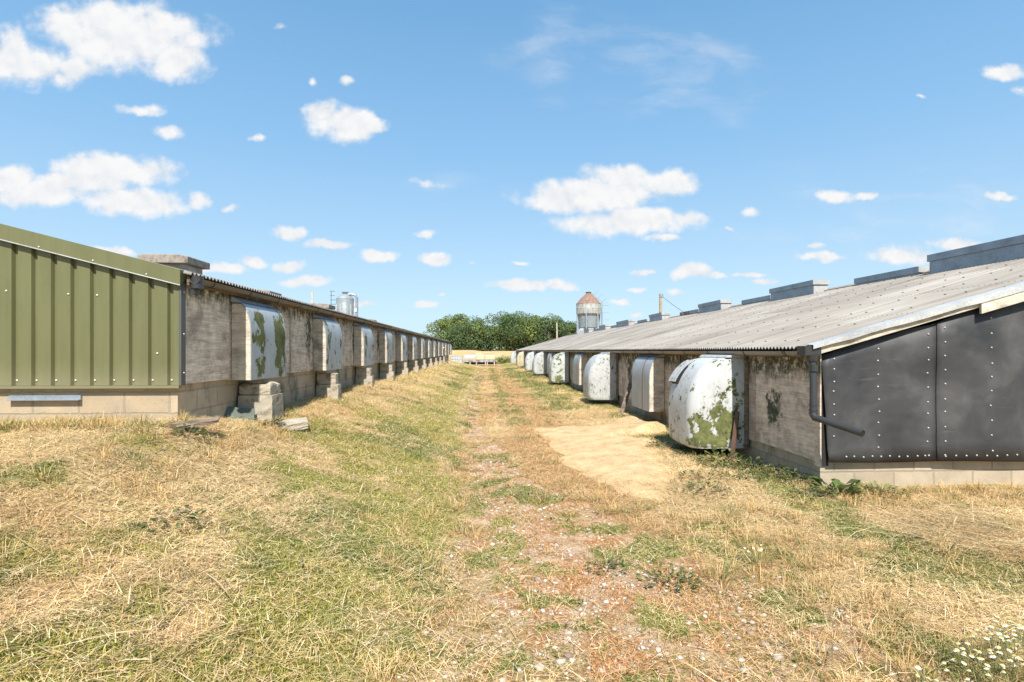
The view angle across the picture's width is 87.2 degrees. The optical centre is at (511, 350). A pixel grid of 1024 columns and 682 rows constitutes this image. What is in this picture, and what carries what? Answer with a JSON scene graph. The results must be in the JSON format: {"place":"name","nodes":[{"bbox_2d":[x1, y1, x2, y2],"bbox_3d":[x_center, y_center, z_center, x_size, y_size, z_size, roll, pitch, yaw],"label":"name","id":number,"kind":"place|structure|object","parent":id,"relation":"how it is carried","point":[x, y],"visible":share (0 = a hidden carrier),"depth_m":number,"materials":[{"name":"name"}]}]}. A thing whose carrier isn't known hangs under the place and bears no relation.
{"place":"outdoors","nodes":[
{"label":"outdoors","id":0,"kind":"place"},
{"bbox_2d":[0,350,1023,681],"bbox_3d":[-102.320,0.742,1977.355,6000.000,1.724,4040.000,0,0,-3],"label":"ground","id":1,"kind":"structure","parent":0,"point":[544,632],"depth_m":3.66,"materials":[{"name":"beige plant"}]},
{"bbox_2d":[123,504,206,532],"bbox_3d":[-2.224,1.088,3.446,0.443,0.095,0.472,0,0,29],"label":"weed","id":2,"kind":"object","parent":1,"relation":"on","point":[177,524],"visible":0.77,"depth_m":3.46,"materials":[{"name":"green plant"}]},
{"bbox_2d":[167,419,200,426],"bbox_3d":[-3.239,0.717,5.110,0.511,0.037,0.131,-8,-2,-34],"label":"broken board","id":3,"kind":"object","parent":1,"relation":"on","point":[177,424],"visible":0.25,"depth_m":5.08,"materials":[{"name":"wood"}]},
{"bbox_2d":[170,423,206,436],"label":"weed","id":4,"kind":"object","parent":1,"relation":"on","point":[182,431],"visible":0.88,"depth_m":4.97,"materials":[{"name":"green plant"}]},
{"bbox_2d":[168,416,219,428],"bbox_3d":[-3.070,0.697,5.148,0.472,0.037,0.132,-7,17,-23],"label":"broken board","id":5,"kind":"object","parent":1,"relation":"on","point":[207,421],"visible":0.76,"depth_m":5.15,"materials":[{"name":"brown wood"}]},
{"bbox_2d":[0,224,451,420],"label":"livestock shed","id":6,"kind":"structure","parent":1,"relation":"on","point":[87,330],"depth_m":5.49,"materials":[{"name":"metal"}]},
{"bbox_2d":[225,406,254,422],"bbox_3d":[-3.347,0.808,6.614,0.320,0.260,0.017,10,-48,-31],"label":"slate tile","id":7,"kind":"object","parent":1,"relation":"on","point":[240,413],"visible":0.54,"depth_m":6.63,"materials":[{"name":"grey stone"}]},
{"bbox_2d":[238,381,283,421],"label":"block pier","id":8,"kind":"structure","parent":1,"relation":"on","point":[264,400],"depth_m":6.86,"materials":[{"name":"concrete"}]},
{"bbox_2d":[260,416,285,425],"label":"weed","id":9,"kind":"object","parent":1,"relation":"on","point":[279,421],"visible":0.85,"depth_m":6.65,"materials":[{"name":"green plant"}]},
{"bbox_2d":[316,373,341,399],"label":"block pier","id":10,"kind":"structure","parent":1,"relation":"on","point":[327,384],"depth_m":10.03,"materials":[{"name":"concrete"}]},
{"bbox_2d":[330,292,357,315],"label":"feed silo","id":11,"kind":"object","parent":1,"relation":"on","point":[344,302],"visible":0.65,"depth_m":61.41,"materials":[{"name":"metal"}]},
{"bbox_2d":[355,368,373,386],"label":"block pier","id":12,"kind":"structure","parent":1,"relation":"on","point":[363,376],"depth_m":13.08,"materials":[{"name":"concrete"}]},
{"bbox_2d":[380,364,394,380],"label":"block pier","id":13,"kind":"structure","parent":1,"relation":"on","point":[387,372],"depth_m":16.14,"materials":[{"name":"concrete"}]},
{"bbox_2d":[396,362,408,374],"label":"block pier","id":14,"kind":"structure","parent":1,"relation":"on","point":[402,368],"depth_m":19.19,"materials":[{"name":"concrete"}]},
{"bbox_2d":[409,361,418,371],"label":"block pier","id":15,"kind":"structure","parent":1,"relation":"on","point":[413,366],"depth_m":22.25,"materials":[{"name":"concrete"}]},
{"bbox_2d":[418,359,426,368],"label":"block pier","id":16,"kind":"structure","parent":1,"relation":"on","point":[422,364],"depth_m":25.31,"materials":[{"name":"concrete"}]},
{"bbox_2d":[425,358,432,367],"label":"block pier","id":17,"kind":"structure","parent":1,"relation":"on","point":[429,362],"depth_m":28.36,"materials":[{"name":"concrete"}]},
{"bbox_2d":[431,358,437,364],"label":"block pier","id":18,"kind":"structure","parent":1,"relation":"on","point":[434,361],"depth_m":31.42,"materials":[{"name":"concrete"}]},
{"bbox_2d":[421,319,458,345],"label":"broadleaf tree","id":19,"kind":"object","parent":1,"relation":"on","point":[443,326],"visible":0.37,"depth_m":155.69,"materials":[{"name":"green plant"}]},
{"bbox_2d":[435,324,469,349],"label":"broadleaf tree","id":20,"kind":"object","parent":1,"relation":"on","point":[448,336],"visible":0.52,"depth_m":145.40,"materials":[{"name":"green plant"}]},
{"bbox_2d":[438,313,469,333],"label":"broadleaf tree","id":21,"kind":"object","parent":1,"relation":"on","point":[458,317],"visible":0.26,"depth_m":160.46,"materials":[{"name":"green plant"}]},
{"bbox_2d":[450,356,461,362],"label":"bulk container","id":22,"kind":"object","parent":1,"relation":"on","point":[456,358],"visible":0.48,"depth_m":49.26,"materials":[{"name":"white plastic"}]},
{"bbox_2d":[454,320,478,348],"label":"broadleaf tree","id":23,"kind":"object","parent":1,"relation":"on","point":[462,321],"visible":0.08,"depth_m":158.72,"materials":[{"name":"green plant"}]},
{"bbox_2d":[450,315,496,349],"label":"broadleaf tree","id":24,"kind":"object","parent":1,"relation":"on","point":[473,339],"visible":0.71,"depth_m":144.28,"materials":[{"name":"green plant"}]},
{"bbox_2d":[462,353,497,364],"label":"feed trough","id":25,"kind":"object","parent":1,"relation":"on","point":[480,358],"visible":0.94,"depth_m":55.44,"materials":[{"name":"beige plastic"}]},
{"bbox_2d":[467,317,514,350],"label":"broadleaf tree","id":26,"kind":"object","parent":1,"relation":"on","point":[498,327],"visible":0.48,"depth_m":146.26,"materials":[{"name":"green plant"}]},
{"bbox_2d":[484,311,512,349],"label":"broadleaf tree","id":27,"kind":"object","parent":1,"relation":"on","point":[493,317],"visible":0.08,"depth_m":161.99,"materials":[{"name":"green plant"}]},
{"bbox_2d":[495,355,509,362],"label":"bush","id":28,"kind":"object","parent":1,"relation":"on","point":[505,360],"visible":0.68,"depth_m":63.77,"materials":[{"name":"green plant"}]},
{"bbox_2d":[480,313,535,350],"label":"broadleaf tree","id":29,"kind":"object","parent":1,"relation":"on","point":[510,320],"visible":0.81,"depth_m":145.13,"materials":[{"name":"green plant"}]},
{"bbox_2d":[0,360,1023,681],"bbox_3d":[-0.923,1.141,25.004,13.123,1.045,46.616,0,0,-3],"label":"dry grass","id":30,"kind":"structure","parent":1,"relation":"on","point":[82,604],"depth_m":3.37,"materials":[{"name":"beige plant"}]},
{"bbox_2d":[0,383,1023,681],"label":"dry stalks","id":31,"kind":"object","parent":1,"relation":"on","point":[380,459],"visible":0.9,"depth_m":3.42,"materials":[{"name":"beige plant"}]},
{"bbox_2d":[509,311,533,349],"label":"broadleaf tree","id":32,"kind":"object","parent":1,"relation":"on","point":[526,317],"visible":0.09,"depth_m":159.37,"materials":[{"name":"green plant"}]},
{"bbox_2d":[505,316,546,347],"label":"broadleaf tree","id":33,"kind":"object","parent":1,"relation":"on","point":[528,324],"visible":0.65,"depth_m":147.10,"materials":[{"name":"green plant"}]},
{"bbox_2d":[523,315,555,347],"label":"broadleaf tree","id":34,"kind":"object","parent":1,"relation":"on","point":[529,329],"visible":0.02,"depth_m":155.29,"materials":[{"name":"green plant"}]},
{"bbox_2d":[524,313,568,346],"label":"broadleaf tree","id":35,"kind":"object","parent":1,"relation":"on","point":[542,321],"visible":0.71,"depth_m":146.04,"materials":[{"name":"green plant"}]},
{"bbox_2d":[540,315,578,340],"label":"broadleaf tree","id":36,"kind":"object","parent":1,"relation":"on","point":[571,323],"visible":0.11,"depth_m":151.49,"materials":[{"name":"green plant"}]},
{"bbox_2d":[555,325,576,338],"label":"broadleaf tree","id":37,"kind":"object","parent":1,"relation":"on","point":[571,328],"visible":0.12,"depth_m":148.30,"materials":[{"name":"green plant"}]},
{"bbox_2d":[147,376,1021,681],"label":"gravel","id":38,"kind":"structure","parent":1,"relation":"on","point":[575,650],"depth_m":3.19,"materials":[{"name":"stone"}]},
{"bbox_2d":[576,291,608,331],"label":"feed silo","id":39,"kind":"object","parent":1,"relation":"on","point":[589,308],"visible":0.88,"depth_m":62.08,"materials":[{"name":"metal"}]},
{"bbox_2d":[533,412,675,500],"bbox_3d":[1.788,1.461,9.180,2.880,0.308,7.470,0,0,-3],"label":"spilled grain","id":40,"kind":"object","parent":1,"relation":"on","point":[626,457],"visible":0.79,"depth_m":7.99},
{"bbox_2d":[647,439,660,447],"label":"weed","id":41,"kind":"object","parent":40,"relation":"on","point":[658,443],"visible":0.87,"depth_m":8.26,"materials":[{"name":"green plant"}]},
{"bbox_2d":[584,555,627,575],"bbox_3d":[0.666,1.519,3.788,0.319,0.094,0.295,0,0,-3],"label":"weed","id":42,"kind":"object","parent":1,"relation":"on","point":[614,562],"visible":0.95,"depth_m":3.79,"materials":[{"name":"green plant"}]},
{"bbox_2d":[619,375,631,413],"bbox_3d":[2.718,1.054,12.682,0.100,0.922,0.636,0,0,40],"label":"timber prop","id":43,"kind":"object","parent":1,"relation":"on","point":[625,400],"visible":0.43,"depth_m":12.65,"materials":[{"name":"brown wood"}]},
{"bbox_2d":[657,442,682,449],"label":"weed","id":44,"kind":"object","parent":1,"relation":"on","point":[664,447],"visible":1,"depth_m":8.13,"materials":[{"name":"green plant"}]},
{"bbox_2d":[659,294,682,312],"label":"utility pole","id":45,"kind":"object","parent":1,"relation":"on","point":[660,302],"visible":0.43,"depth_m":45.94,"materials":[{"name":"metal"}]},
{"bbox_2d":[637,563,705,596],"bbox_3d":[1.068,1.545,3.621,0.460,0.116,0.445,0,0,-3],"label":"weed","id":46,"kind":"object","parent":1,"relation":"on","point":[678,575],"visible":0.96,"depth_m":3.63,"materials":[{"name":"green plant"}]},
{"bbox_2d":[673,449,697,454],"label":"weed","id":47,"kind":"object","parent":1,"relation":"on","point":[685,451],"visible":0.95,"depth_m":7.67,"materials":[{"name":"green plant"}]},
{"bbox_2d":[690,455,716,463],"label":"weed","id":48,"kind":"object","parent":1,"relation":"on","point":[695,458],"visible":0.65,"depth_m":7.12,"materials":[{"name":"green plant"}]},
{"bbox_2d":[675,481,734,498],"bbox_3d":[2.055,1.483,5.724,0.580,0.121,0.633,0,0,-3],"label":"weed","id":49,"kind":"object","parent":1,"relation":"on","point":[699,489],"visible":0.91,"depth_m":5.74,"materials":[{"name":"green plant"}]},
{"bbox_2d":[679,468,737,482],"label":"weed","id":50,"kind":"object","parent":1,"relation":"on","point":[709,473],"visible":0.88,"depth_m":6.25,"materials":[{"name":"green plant"}]},
{"bbox_2d":[697,448,748,467],"bbox_3d":[2.692,1.389,6.859,0.630,0.238,0.580,0,0,29],"label":"weed","id":51,"kind":"object","parent":1,"relation":"on","point":[725,458],"visible":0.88,"depth_m":6.85,"materials":[{"name":"green plant"}]},
{"bbox_2d":[710,462,741,470],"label":"weed","id":52,"kind":"object","parent":1,"relation":"on","point":[712,465],"visible":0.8,"depth_m":6.67,"materials":[{"name":"green plant"}]},
{"bbox_2d":[730,411,739,460],"bbox_3d":[3.000,1.173,7.245,0.213,0.693,0.050,0,0,-44],"label":"wooden stake","id":53,"kind":"object","parent":1,"relation":"on","point":[735,430],"visible":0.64,"depth_m":7.24,"materials":[{"name":"wood"}]},
{"bbox_2d":[733,470,765,480],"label":"weed","id":54,"kind":"object","parent":1,"relation":"on","point":[748,474],"visible":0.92,"depth_m":6.14,"materials":[{"name":"green plant"}]},
{"bbox_2d":[729,456,776,474],"bbox_3d":[2.973,1.414,6.610,0.606,0.207,0.592,0,0,-3],"label":"weed","id":55,"kind":"object","parent":1,"relation":"on","point":[760,463],"visible":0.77,"depth_m":6.63,"materials":[{"name":"green plant"}]},
{"bbox_2d":[743,544,773,565],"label":"mayweed plant","id":56,"kind":"object","parent":1,"relation":"on","point":[760,550],"visible":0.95,"depth_m":3.89,"materials":[{"name":"white plant"}]},
{"bbox_2d":[510,234,1023,487],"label":"livestock shed","id":57,"kind":"structure","parent":1,"relation":"on","point":[902,376],"depth_m":6.29,"materials":[{"name":"metal"}]},
{"bbox_2d":[754,464,794,479],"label":"weed","id":58,"kind":"object","parent":1,"relation":"on","point":[773,470],"visible":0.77,"depth_m":6.28,"materials":[{"name":"green plant"}]},
{"bbox_2d":[776,468,811,484],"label":"weed","id":59,"kind":"object","parent":1,"relation":"on","point":[796,474],"visible":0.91,"depth_m":5.98,"materials":[{"name":"green plant"}]},
{"bbox_2d":[786,485,827,498],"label":"weed","id":60,"kind":"object","parent":1,"relation":"on","point":[815,489],"visible":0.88,"depth_m":5.42,"materials":[{"name":"green plant"}]},
{"bbox_2d":[805,483,843,497],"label":"weed","id":61,"kind":"object","parent":1,"relation":"on","point":[816,487],"visible":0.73,"depth_m":5.53,"materials":[{"name":"green plant"}]},
{"bbox_2d":[808,476,866,501],"bbox_3d":[3.315,1.417,5.536,0.525,0.242,0.623,0,0,26],"label":"weed","id":62,"kind":"object","parent":1,"relation":"on","point":[841,486],"visible":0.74,"depth_m":5.45,"materials":[{"name":"green plant"}]},
{"bbox_2d":[823,484,863,494],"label":"weed","id":63,"kind":"object","parent":1,"relation":"on","point":[843,491],"visible":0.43,"depth_m":5.51,"materials":[{"name":"green plant"}]},
{"bbox_2d":[846,483,883,493],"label":"weed","id":64,"kind":"object","parent":1,"relation":"on","point":[878,487],"visible":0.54,"depth_m":5.54,"materials":[{"name":"green plant"}]},
{"bbox_2d":[853,480,910,499],"bbox_3d":[3.771,1.431,5.505,0.571,0.146,0.589,0,0,-3],"label":"weed","id":65,"kind":"object","parent":1,"relation":"on","point":[889,486],"visible":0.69,"depth_m":5.49,"materials":[{"name":"green plant"}]},
{"bbox_2d":[915,665,964,681],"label":"mayweed plant","id":66,"kind":"object","parent":1,"relation":"on","point":[919,668],"visible":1,"depth_m":2.39,"materials":[{"name":"white plant"}]},
{"bbox_2d":[933,647,997,681],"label":"mayweed plant","id":67,"kind":"object","parent":1,"relation":"on","point":[968,669],"visible":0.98,"depth_m":2.47,"materials":[{"name":"white plant"}]},
{"bbox_2d":[943,642,1004,681],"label":"mayweed plant","id":68,"kind":"object","parent":1,"relation":"on","point":[972,656],"visible":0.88,"depth_m":2.51,"materials":[{"name":"white plant"}]},
{"bbox_2d":[961,623,1022,661],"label":"mayweed plant","id":69,"kind":"object","parent":1,"relation":"on","point":[990,637],"visible":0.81,"depth_m":2.68,"materials":[{"name":"white plant"}]},
{"bbox_2d":[975,651,1023,681],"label":"mayweed plant","id":70,"kind":"object","parent":1,"relation":"on","point":[1002,664],"visible":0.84,"depth_m":2.44,"materials":[{"name":"white plant"}]},
{"bbox_2d":[980,635,1023,677],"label":"mayweed plant","id":71,"kind":"object","parent":1,"relation":"on","point":[999,647],"visible":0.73,"depth_m":2.53,"materials":[{"name":"white plant"}]},
{"bbox_2d":[986,626,1023,664],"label":"mayweed plant","id":72,"kind":"object","parent":1,"relation":"on","point":[1013,638],"visible":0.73,"depth_m":2.64,"materials":[{"name":"white plant"}]},
{"bbox_2d":[990,615,1023,650],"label":"mayweed plant","id":73,"kind":"object","parent":1,"relation":"on","point":[1021,626],"visible":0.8,"depth_m":2.76,"materials":[{"name":"white plant"}]},
{"bbox_3d":[-3.036,0.977,6.622,0.271,0.059,0.231,12,-10,8],"label":"concrete slab","id":74,"kind":"object","parent":1,"relation":"on","visible":0},
{"bbox_2d":[275,417,308,430],"bbox_3d":[-2.803,0.945,6.833,0.391,0.124,0.262,-9,9,-23],"label":"concrete slab","id":75,"kind":"object","parent":74,"relation":"on","point":[300,423],"depth_m":6.76,"materials":[{"name":"beige concrete"}]},
{"bbox_2d":[0,360,1023,681],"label":"grass","id":76,"kind":"structure","parent":0,"point":[348,446],"depth_m":3.43,"materials":[{"name":"plant"}]},
{"bbox_2d":[0,0,1023,349],"label":"sky","id":77,"kind":"structure","parent":0,"point":[425,162],"materials":[{"name":"blue"}]}
]}

